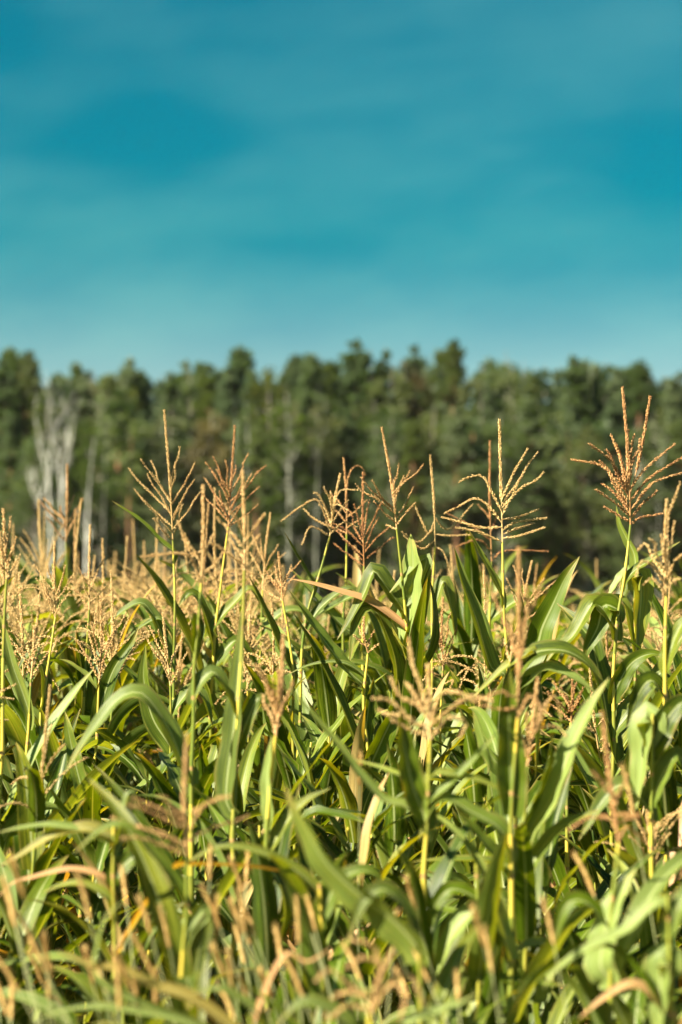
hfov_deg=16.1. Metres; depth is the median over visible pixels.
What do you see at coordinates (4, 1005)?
foxtail grass
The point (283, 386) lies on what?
pine tree
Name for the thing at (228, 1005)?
foxtail grass
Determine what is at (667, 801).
corn plant
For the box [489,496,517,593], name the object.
pine tree
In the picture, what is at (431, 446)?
broadleaf tree
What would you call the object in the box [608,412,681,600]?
broadleaf tree
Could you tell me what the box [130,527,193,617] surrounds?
corn plant
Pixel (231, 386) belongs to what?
pine tree
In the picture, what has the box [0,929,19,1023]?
corn plant
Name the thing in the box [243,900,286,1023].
foxtail grass
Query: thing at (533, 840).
corn plant
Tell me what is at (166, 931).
foxtail grass
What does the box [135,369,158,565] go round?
pine tree
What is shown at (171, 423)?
broadleaf tree
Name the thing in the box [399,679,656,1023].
corn plant
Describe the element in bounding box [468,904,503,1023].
foxtail grass
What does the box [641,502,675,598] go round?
broadleaf tree
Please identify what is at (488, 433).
broadleaf tree
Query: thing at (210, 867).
foxtail grass
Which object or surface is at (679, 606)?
corn plant
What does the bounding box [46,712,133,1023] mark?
corn plant
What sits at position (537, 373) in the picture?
spruce tree
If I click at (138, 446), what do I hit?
pine tree
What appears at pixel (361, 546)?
broadleaf tree
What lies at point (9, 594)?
corn plant
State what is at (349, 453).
pine tree
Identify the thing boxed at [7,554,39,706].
corn plant
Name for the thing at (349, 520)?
pine tree
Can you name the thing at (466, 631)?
corn plant
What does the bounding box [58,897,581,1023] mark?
ground
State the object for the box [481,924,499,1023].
foxtail grass
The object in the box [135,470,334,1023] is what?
corn plant
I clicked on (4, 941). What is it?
corn plant
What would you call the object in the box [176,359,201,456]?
pine tree
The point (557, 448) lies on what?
pine tree
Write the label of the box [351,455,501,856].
corn plant
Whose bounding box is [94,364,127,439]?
pine tree
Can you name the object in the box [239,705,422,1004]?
corn plant
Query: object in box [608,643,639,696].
corn plant
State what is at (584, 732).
corn plant
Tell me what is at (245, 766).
corn plant
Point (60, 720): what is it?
corn plant
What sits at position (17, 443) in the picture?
broadleaf tree
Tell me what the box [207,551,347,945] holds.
corn plant
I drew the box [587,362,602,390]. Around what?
pine tree
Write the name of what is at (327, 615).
corn plant
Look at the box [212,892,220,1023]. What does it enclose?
foxtail grass
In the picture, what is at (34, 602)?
corn plant
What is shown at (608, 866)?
corn plant
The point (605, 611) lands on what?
corn plant
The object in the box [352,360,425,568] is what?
broadleaf tree
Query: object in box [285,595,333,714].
corn plant
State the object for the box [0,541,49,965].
corn plant
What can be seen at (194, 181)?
sky
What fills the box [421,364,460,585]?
spruce tree
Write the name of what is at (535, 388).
broadleaf tree
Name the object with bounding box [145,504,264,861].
corn plant
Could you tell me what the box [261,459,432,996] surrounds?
corn plant
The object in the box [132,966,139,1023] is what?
foxtail grass
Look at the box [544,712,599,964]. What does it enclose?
corn plant
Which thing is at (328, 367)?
pine tree
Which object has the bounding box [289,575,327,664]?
corn plant
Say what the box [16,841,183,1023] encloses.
corn plant
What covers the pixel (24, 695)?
corn plant
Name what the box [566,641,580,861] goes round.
corn plant
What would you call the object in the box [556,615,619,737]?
corn plant
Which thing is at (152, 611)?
corn plant
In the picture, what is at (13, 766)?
corn plant
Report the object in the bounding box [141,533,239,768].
corn plant
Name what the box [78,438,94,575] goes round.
birch tree
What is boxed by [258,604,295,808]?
corn plant
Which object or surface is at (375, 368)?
broadleaf tree
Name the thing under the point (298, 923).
foxtail grass
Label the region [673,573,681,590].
corn plant
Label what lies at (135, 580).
corn plant
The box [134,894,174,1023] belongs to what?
foxtail grass
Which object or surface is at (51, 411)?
spruce tree
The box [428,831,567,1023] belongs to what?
corn plant
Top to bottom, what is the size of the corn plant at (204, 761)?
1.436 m
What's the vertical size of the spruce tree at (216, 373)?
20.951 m
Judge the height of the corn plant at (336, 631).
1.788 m
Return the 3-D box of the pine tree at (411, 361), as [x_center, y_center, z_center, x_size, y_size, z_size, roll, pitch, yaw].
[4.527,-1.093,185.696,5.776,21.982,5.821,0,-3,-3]
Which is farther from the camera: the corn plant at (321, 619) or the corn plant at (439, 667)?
the corn plant at (321, 619)
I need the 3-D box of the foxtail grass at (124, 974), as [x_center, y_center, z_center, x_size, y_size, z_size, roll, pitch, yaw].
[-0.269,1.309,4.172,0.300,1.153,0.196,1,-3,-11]
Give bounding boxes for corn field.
[0,546,681,747]
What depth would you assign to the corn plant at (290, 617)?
11.08 m
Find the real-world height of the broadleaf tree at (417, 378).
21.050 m
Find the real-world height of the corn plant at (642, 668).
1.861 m
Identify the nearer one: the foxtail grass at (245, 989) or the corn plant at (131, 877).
the foxtail grass at (245, 989)
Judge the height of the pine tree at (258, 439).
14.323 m
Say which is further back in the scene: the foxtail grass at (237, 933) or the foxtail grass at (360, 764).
the foxtail grass at (360, 764)
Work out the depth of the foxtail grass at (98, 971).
4.18 m
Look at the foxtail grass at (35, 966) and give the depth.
4.83 m
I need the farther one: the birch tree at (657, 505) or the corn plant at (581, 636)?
the birch tree at (657, 505)
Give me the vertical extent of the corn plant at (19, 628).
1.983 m
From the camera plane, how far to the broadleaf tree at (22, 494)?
158.80 m
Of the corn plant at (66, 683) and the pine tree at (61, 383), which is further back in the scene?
the pine tree at (61, 383)
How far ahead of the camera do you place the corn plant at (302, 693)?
8.50 m
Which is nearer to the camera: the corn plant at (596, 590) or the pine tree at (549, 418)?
the corn plant at (596, 590)
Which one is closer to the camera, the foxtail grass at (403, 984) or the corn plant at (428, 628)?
the foxtail grass at (403, 984)
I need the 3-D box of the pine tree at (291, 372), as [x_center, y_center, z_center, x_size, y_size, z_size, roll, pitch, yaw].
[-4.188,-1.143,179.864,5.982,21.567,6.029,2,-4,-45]
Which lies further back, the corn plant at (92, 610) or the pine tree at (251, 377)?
the pine tree at (251, 377)
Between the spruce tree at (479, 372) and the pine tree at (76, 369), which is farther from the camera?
the pine tree at (76, 369)
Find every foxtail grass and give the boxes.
[0,873,41,1023]
[0,956,36,1023]
[0,982,10,1023]
[3,886,37,1023]
[6,849,107,1023]
[8,981,16,1023]
[16,908,67,1023]
[26,935,69,1023]
[26,949,57,1023]
[40,929,53,1023]
[44,964,52,1023]
[71,1015,95,1023]
[72,868,112,1023]
[78,943,101,1023]
[89,955,119,1023]
[108,944,142,1023]
[112,959,122,1023]
[118,862,139,1021]
[128,929,173,1023]
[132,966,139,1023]
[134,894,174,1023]
[151,968,158,1023]
[157,903,174,974]
[198,879,255,1022]
[204,842,214,1021]
[208,941,242,1023]
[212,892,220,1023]
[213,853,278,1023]
[213,979,235,1020]
[223,945,235,1014]
[227,893,272,1023]
[230,905,283,1023]
[233,922,256,1023]
[233,972,255,1023]
[235,843,252,1018]
[236,884,251,1013]
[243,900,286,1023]
[257,963,281,1023]
[273,921,286,1008]
[277,949,313,1023]
[292,895,302,1023]
[304,891,336,1023]
[311,933,329,995]
[334,749,362,1018]
[340,938,377,1023]
[386,907,401,1022]
[392,963,417,1023]
[394,947,536,1023]
[395,874,445,1018]
[409,947,446,1023]
[453,966,461,1023]
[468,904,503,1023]
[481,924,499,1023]
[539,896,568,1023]
[572,848,644,1023]
[619,762,656,943]
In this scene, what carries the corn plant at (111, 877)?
on the ground at (138, 966)
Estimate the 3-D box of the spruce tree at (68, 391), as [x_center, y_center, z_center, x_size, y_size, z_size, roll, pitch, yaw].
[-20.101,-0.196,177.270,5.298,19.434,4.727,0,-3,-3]
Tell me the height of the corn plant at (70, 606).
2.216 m
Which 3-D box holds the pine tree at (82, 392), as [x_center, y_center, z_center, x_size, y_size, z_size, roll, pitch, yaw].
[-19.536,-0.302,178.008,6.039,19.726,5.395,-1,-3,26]
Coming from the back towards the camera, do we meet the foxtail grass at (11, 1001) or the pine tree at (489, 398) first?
the pine tree at (489, 398)
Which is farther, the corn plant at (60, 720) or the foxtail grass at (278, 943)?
the corn plant at (60, 720)
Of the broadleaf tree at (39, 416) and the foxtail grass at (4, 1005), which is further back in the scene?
the broadleaf tree at (39, 416)
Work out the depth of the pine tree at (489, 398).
179.70 m
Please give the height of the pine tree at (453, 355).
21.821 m
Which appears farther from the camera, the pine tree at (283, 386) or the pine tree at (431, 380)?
the pine tree at (283, 386)
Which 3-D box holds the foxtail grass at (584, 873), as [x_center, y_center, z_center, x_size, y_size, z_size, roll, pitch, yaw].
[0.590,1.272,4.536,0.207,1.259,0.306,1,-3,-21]
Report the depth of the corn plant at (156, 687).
9.73 m
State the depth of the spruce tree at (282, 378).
178.35 m
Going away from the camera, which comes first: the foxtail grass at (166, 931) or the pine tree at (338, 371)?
the foxtail grass at (166, 931)
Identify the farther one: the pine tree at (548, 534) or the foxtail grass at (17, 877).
the pine tree at (548, 534)
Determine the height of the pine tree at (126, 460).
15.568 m
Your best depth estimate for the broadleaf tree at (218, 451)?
165.56 m
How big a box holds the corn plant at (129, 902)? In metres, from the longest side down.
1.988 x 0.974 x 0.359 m
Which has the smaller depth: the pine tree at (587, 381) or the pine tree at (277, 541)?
the pine tree at (277, 541)
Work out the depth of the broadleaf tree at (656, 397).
182.11 m
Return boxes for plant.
[0,501,120,722]
[0,508,140,1005]
[0,523,60,696]
[0,530,136,961]
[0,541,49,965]
[0,541,110,1010]
[0,572,76,966]
[0,575,115,855]
[0,576,34,773]
[0,584,43,856]
[0,610,75,941]
[0,615,144,1011]
[0,683,94,1002]
[0,684,138,1018]
[0,686,137,1023]
[0,744,43,1014]
[0,766,110,1011]
[0,783,224,1023]
[0,789,278,1023]
[0,855,153,1023]
[0,912,84,1023]
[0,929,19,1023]
[0,937,25,986]
[1,924,168,1023]
[3,562,58,688]
[5,753,72,939]
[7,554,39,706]
[7,570,178,940]
[14,509,202,904]
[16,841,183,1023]
[18,463,145,798]
[24,566,73,932]
[27,498,143,930]
[31,899,402,1023]
[35,524,121,971]
[40,596,175,1023]
[41,551,105,601]
[43,820,207,1023]
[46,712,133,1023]
[48,538,152,919]
[51,584,157,950]
[52,556,133,934]
[57,718,220,990]
[60,409,248,1022]
[65,485,318,1022]
[74,732,249,1023]
[85,537,167,739]
[85,590,98,657]
[93,612,259,1022]
[99,560,131,634]
[104,519,172,622]
[104,541,177,872]
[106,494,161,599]
[106,561,253,1001]
[110,567,140,651]
[111,517,214,830]
[112,588,156,930]
[116,570,184,822]
[124,553,195,802]
[126,723,299,1023]
[127,744,285,1022]
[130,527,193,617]
[130,564,160,965]
[130,727,259,1023]
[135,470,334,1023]
[135,560,176,821]
[135,567,306,960]
[137,425,309,838]
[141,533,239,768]
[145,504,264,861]
[148,630,213,998]
[153,487,316,831]
[153,550,272,762]
[155,528,291,679]
[157,741,399,1023]
[172,673,409,993]
[177,548,211,613]
[181,842,382,1023]
[184,600,227,833]
[186,580,268,691]
[190,515,308,749]
[198,552,272,841]
[206,584,307,735]
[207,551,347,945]
[213,513,302,827]
[214,608,328,933]
[215,595,311,1023]
[224,746,430,1017]
[225,602,366,804]
[225,633,329,1023]
[227,938,478,1023]
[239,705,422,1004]
[242,687,419,1006]
[245,589,470,1010]
[246,629,402,1018]
[250,473,359,834]
[250,635,379,998]
[252,829,357,1023]
[257,472,438,916]
[258,565,299,654]
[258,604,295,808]
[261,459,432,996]
[280,728,480,1020]
[281,546,450,759]
[282,586,331,754]
[283,784,485,1023]
[284,637,532,1011]
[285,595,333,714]
[286,560,438,993]
[288,427,439,1006]
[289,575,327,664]
[289,578,333,663]
[290,602,353,806]
[291,772,472,1023]
[293,592,333,651]
[298,573,475,1016]
[298,589,388,686]
[307,577,468,849]
[321,587,365,657]
[328,585,349,664]
[330,616,355,729]
[337,582,386,696]
[339,549,389,709]
[340,763,559,1004]
[341,597,553,916]
[345,570,440,1008]
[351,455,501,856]
[357,974,516,1023]
[361,688,564,966]
[380,672,482,1023]
[380,766,659,1023]
[395,570,573,976]
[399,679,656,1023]
[400,904,507,1023]
[419,649,454,846]
[420,546,601,1023]
[424,545,500,942]
[424,586,511,965]
[424,596,461,916]
[424,644,589,841]
[425,613,450,694]
[426,531,566,844]
[426,548,455,650]
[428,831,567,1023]
[430,418,579,987]
[431,641,575,763]
[432,441,564,883]
[432,735,581,972]
[435,564,503,687]
[443,560,555,736]
[443,589,454,684]
[444,565,577,680]
[444,664,532,985]
[452,630,588,885]
[455,563,570,700]
[457,546,526,675]
[469,625,605,1023]
[481,576,514,639]
[487,604,509,650]
[494,620,575,926]
[494,677,608,1023]
[496,570,629,883]
[496,580,624,761]
[500,609,581,944]
[506,589,538,640]
[511,561,552,616]
[511,884,681,1023]
[514,711,681,1023]
[517,848,681,1023]
[522,658,673,914]
[523,952,634,1023]
[534,506,681,939]
[537,630,642,907]
[542,387,681,945]
[542,656,659,1023]
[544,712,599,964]
[555,617,568,639]
[555,621,675,741]
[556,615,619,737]
[559,832,681,1007]
[560,719,654,1009]
[561,644,586,854]
[563,594,681,774]
[565,617,589,689]
[566,554,628,661]
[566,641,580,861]
[566,942,681,1023]
[569,559,615,636]
[569,637,681,926]
[575,637,625,663]
[576,481,681,1023]
[579,694,681,1023]
[581,577,681,853]
[582,770,681,958]
[589,636,681,998]
[593,776,681,981]
[602,602,629,661]
[604,542,681,839]
[604,716,681,1021]
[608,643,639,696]
[612,599,663,660]
[618,614,678,939]
[619,555,681,671]
[623,598,664,859]
[624,770,681,937]
[625,549,680,646]
[647,599,681,731]
[657,593,681,852]
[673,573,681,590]
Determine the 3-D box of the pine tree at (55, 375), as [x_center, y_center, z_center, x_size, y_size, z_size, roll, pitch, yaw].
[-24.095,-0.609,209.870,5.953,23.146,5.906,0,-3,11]
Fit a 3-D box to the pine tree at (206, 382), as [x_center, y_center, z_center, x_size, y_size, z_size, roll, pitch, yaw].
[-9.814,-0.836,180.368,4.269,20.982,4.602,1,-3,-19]
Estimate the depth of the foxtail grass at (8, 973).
4.16 m
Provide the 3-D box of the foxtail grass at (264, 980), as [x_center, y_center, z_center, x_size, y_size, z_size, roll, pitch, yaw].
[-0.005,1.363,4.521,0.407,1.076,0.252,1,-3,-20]
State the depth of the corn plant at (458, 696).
8.39 m
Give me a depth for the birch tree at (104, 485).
156.31 m
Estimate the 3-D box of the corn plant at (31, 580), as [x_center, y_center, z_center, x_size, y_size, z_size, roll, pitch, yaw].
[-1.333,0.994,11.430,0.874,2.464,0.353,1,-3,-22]
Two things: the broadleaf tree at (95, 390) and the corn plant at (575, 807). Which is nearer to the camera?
the corn plant at (575, 807)
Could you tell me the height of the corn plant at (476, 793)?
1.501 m
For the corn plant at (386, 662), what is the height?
1.874 m
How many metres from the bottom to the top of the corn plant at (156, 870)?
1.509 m
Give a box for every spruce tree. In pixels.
[32,378,88,572]
[41,382,54,559]
[51,381,93,586]
[127,377,182,588]
[205,367,225,584]
[271,370,294,599]
[362,346,397,582]
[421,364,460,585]
[474,368,484,421]
[516,366,566,596]
[524,365,575,606]
[532,368,581,609]
[578,361,626,595]
[578,374,605,591]
[643,379,671,589]
[656,377,668,403]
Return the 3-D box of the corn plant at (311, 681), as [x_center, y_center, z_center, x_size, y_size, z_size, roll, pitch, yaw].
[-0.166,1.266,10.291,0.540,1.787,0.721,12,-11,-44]
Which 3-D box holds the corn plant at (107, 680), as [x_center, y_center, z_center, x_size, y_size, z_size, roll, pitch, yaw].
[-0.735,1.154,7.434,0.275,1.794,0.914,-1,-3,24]
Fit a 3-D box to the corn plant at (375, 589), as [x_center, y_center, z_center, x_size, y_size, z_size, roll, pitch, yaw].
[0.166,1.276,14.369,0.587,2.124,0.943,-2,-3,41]
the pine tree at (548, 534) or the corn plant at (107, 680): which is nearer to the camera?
the corn plant at (107, 680)
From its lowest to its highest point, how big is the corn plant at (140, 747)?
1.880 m
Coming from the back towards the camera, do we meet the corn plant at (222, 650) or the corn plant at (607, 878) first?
the corn plant at (222, 650)
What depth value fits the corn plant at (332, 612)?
8.69 m
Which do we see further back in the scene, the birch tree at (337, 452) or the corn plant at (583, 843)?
the birch tree at (337, 452)
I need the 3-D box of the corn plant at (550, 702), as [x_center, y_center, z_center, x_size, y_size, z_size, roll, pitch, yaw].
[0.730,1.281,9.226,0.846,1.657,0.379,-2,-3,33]
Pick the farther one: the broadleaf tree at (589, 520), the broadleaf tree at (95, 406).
the broadleaf tree at (95, 406)
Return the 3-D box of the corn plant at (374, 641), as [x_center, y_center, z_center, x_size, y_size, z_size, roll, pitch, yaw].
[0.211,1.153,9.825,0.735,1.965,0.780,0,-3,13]
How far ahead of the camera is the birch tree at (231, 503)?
157.88 m
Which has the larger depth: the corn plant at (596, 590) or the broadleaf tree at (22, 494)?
the broadleaf tree at (22, 494)
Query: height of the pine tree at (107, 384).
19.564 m
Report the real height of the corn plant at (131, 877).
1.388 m
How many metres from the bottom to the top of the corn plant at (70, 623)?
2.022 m
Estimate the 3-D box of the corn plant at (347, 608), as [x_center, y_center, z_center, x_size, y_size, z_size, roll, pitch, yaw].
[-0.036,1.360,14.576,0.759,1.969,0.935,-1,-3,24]
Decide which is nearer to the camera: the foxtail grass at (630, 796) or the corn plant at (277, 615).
the foxtail grass at (630, 796)
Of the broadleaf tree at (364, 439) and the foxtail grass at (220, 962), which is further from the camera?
the broadleaf tree at (364, 439)
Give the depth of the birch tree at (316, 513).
157.15 m
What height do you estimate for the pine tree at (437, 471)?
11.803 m
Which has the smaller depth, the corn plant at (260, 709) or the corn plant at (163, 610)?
the corn plant at (260, 709)
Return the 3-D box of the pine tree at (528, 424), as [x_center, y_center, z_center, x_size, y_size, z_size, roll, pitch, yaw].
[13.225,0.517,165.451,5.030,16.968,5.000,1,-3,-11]
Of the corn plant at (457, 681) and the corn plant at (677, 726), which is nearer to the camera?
the corn plant at (457, 681)
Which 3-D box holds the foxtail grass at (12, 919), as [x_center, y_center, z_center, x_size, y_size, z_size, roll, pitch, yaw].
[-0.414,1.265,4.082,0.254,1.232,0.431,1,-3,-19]
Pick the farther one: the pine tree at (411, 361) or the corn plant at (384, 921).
the pine tree at (411, 361)
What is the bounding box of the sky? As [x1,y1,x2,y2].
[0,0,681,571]
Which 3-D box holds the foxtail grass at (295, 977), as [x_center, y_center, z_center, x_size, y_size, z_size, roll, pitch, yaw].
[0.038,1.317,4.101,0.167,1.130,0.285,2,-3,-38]
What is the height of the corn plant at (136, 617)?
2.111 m
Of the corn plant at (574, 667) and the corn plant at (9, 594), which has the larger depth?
the corn plant at (574, 667)
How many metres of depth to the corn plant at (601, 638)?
12.57 m
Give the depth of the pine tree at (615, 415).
162.53 m
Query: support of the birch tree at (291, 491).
on the ground at (138, 966)
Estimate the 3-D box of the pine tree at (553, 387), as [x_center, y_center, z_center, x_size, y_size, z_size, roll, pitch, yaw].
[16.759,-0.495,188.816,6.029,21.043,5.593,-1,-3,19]
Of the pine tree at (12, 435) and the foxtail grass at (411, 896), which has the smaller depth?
the foxtail grass at (411, 896)
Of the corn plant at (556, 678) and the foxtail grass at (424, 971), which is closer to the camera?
the foxtail grass at (424, 971)
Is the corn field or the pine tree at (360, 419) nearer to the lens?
the corn field
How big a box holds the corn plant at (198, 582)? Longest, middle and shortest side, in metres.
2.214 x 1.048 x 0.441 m
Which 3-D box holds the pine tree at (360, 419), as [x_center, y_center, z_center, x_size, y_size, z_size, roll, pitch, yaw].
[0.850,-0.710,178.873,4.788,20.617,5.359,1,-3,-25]
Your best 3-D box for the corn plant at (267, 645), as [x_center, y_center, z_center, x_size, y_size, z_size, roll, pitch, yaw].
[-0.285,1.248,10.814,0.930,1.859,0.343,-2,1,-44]
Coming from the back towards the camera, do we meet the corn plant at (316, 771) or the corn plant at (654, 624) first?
the corn plant at (654, 624)
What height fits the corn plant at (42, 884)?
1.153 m
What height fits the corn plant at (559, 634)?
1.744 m
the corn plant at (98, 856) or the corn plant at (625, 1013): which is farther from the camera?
the corn plant at (98, 856)
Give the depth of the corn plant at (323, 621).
13.70 m
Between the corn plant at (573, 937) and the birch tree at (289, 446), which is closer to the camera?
the corn plant at (573, 937)
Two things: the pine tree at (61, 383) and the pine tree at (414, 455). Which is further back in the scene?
the pine tree at (61, 383)
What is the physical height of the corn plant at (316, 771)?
1.529 m
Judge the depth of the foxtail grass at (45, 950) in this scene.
4.20 m
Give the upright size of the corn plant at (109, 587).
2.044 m
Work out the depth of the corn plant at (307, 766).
7.25 m
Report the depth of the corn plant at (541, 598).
13.40 m
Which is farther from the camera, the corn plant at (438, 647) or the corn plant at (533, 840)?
the corn plant at (438, 647)
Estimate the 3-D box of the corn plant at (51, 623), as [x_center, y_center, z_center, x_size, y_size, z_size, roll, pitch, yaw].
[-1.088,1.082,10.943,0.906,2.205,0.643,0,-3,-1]
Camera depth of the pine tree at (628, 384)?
181.94 m
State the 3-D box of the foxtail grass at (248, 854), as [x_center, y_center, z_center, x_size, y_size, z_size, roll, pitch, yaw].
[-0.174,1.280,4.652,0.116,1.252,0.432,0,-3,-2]
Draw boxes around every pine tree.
[0,346,35,495]
[0,357,27,584]
[0,414,43,586]
[5,368,60,561]
[9,350,46,564]
[43,372,80,546]
[43,375,84,544]
[52,374,96,573]
[66,361,84,403]
[80,372,135,575]
[83,388,157,586]
[84,369,97,545]
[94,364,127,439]
[98,411,152,591]
[110,411,166,584]
[120,356,151,570]
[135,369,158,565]
[152,370,190,525]
[162,374,194,452]
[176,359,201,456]
[180,361,208,439]
[183,362,235,554]
[198,364,250,529]
[217,345,262,578]
[234,427,287,605]
[236,367,266,531]
[257,490,284,591]
[260,373,277,437]
[267,353,318,581]
[273,368,292,421]
[285,353,340,567]
[315,414,370,585]
[319,359,343,527]
[321,337,379,576]
[327,372,380,599]
[329,360,341,435]
[330,499,368,603]
[377,418,440,562]
[393,343,428,449]
[396,356,424,422]
[415,466,451,588]
[417,348,478,539]
[422,406,491,585]
[425,338,477,567]
[436,414,505,537]
[465,363,505,419]
[476,357,500,554]
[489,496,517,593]
[498,363,522,557]
[503,397,556,591]
[521,470,569,596]
[534,427,574,587]
[535,410,604,606]
[543,407,591,606]
[545,375,565,449]
[549,354,608,610]
[552,416,613,597]
[556,362,596,587]
[577,358,591,376]
[583,398,644,593]
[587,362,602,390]
[589,499,622,589]
[596,365,632,591]
[608,366,659,597]
[616,359,671,557]
[644,366,657,552]
[649,419,681,589]
[651,377,664,415]
[655,370,681,561]
[656,375,681,596]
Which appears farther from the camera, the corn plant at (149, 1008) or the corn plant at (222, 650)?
the corn plant at (222, 650)
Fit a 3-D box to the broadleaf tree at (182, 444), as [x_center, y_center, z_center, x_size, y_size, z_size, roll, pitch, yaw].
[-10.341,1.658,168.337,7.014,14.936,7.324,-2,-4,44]
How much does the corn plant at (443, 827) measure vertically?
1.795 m
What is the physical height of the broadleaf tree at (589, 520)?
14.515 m
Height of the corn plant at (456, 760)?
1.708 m
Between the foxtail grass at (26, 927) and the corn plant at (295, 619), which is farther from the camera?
the corn plant at (295, 619)
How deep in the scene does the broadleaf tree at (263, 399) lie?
190.45 m
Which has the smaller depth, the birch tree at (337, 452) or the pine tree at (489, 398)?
the birch tree at (337, 452)
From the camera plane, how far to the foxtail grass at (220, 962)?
4.15 m
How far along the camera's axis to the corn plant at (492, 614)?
9.40 m
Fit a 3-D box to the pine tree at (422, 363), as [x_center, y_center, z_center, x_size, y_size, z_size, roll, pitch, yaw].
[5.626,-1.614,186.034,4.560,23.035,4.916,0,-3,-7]
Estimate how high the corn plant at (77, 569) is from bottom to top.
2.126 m
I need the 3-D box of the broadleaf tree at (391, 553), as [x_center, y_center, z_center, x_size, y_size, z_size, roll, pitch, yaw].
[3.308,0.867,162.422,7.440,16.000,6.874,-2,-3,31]
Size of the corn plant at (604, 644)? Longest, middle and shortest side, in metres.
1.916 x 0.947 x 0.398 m
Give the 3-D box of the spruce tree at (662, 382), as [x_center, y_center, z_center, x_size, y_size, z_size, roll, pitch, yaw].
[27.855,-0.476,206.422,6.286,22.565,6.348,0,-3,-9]
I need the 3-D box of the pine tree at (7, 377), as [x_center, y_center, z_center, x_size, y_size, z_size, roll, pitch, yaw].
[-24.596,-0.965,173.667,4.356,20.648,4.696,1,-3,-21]
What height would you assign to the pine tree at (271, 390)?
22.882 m
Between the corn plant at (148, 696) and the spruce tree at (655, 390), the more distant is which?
the spruce tree at (655, 390)
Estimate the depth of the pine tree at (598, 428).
159.87 m
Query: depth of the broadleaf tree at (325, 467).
164.80 m
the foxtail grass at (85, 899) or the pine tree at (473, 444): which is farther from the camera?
the pine tree at (473, 444)
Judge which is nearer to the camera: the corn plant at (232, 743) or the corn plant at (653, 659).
the corn plant at (232, 743)
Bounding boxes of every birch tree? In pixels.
[26,373,58,597]
[51,390,79,566]
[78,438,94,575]
[95,392,110,570]
[215,405,279,591]
[223,395,241,578]
[245,396,337,597]
[283,383,299,589]
[292,403,361,600]
[307,385,322,598]
[650,428,667,598]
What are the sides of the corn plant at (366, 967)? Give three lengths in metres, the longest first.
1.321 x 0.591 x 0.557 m
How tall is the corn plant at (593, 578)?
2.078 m
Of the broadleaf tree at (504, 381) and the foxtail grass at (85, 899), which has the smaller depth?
the foxtail grass at (85, 899)
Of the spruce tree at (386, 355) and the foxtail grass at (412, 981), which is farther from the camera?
the spruce tree at (386, 355)
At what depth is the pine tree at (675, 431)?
159.13 m
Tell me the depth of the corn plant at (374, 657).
9.25 m
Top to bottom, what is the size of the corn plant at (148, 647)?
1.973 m
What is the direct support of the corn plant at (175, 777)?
on the ground at (138, 966)
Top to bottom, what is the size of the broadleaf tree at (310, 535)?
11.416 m
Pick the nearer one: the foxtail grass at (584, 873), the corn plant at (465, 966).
the foxtail grass at (584, 873)
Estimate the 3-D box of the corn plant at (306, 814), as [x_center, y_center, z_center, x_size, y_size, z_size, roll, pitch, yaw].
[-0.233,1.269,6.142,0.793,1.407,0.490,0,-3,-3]
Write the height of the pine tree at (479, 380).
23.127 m
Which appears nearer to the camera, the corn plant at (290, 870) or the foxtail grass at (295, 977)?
the foxtail grass at (295, 977)
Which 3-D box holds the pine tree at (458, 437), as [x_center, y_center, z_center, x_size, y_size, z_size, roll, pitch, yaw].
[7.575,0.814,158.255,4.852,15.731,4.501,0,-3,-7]
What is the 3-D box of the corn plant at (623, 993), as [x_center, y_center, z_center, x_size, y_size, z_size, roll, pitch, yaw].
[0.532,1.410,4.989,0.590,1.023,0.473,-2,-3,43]
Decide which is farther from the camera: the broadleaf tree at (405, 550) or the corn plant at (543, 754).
the broadleaf tree at (405, 550)
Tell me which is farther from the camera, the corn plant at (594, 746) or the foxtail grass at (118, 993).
the corn plant at (594, 746)
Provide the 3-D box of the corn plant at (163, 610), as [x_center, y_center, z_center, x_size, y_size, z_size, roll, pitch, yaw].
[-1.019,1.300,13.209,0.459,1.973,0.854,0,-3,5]
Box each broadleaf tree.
[0,386,38,576]
[0,429,78,599]
[0,446,23,583]
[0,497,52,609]
[4,382,92,595]
[43,371,100,577]
[51,405,160,602]
[68,376,155,576]
[78,378,102,578]
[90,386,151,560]
[120,406,227,587]
[128,480,201,591]
[146,430,224,591]
[152,383,198,459]
[165,370,220,563]
[166,408,245,587]
[207,484,261,600]
[231,366,314,595]
[231,382,278,559]
[271,480,337,602]
[273,417,358,597]
[330,352,416,590]
[335,401,425,595]
[345,407,441,602]
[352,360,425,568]
[353,490,422,598]
[374,359,449,539]
[375,404,487,585]
[389,515,445,600]
[415,358,434,445]
[422,399,538,593]
[428,367,498,584]
[438,422,557,611]
[466,363,505,489]
[469,355,558,582]
[478,363,555,592]
[509,360,563,584]
[539,425,632,613]
[576,372,609,583]
[580,384,646,574]
[590,420,681,604]
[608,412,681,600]
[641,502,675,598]
[644,390,672,575]
[647,402,677,588]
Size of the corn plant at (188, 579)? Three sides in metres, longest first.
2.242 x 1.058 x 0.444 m
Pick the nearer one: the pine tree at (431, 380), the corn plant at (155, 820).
the corn plant at (155, 820)
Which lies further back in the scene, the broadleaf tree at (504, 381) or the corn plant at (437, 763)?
the broadleaf tree at (504, 381)
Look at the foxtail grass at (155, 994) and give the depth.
4.30 m

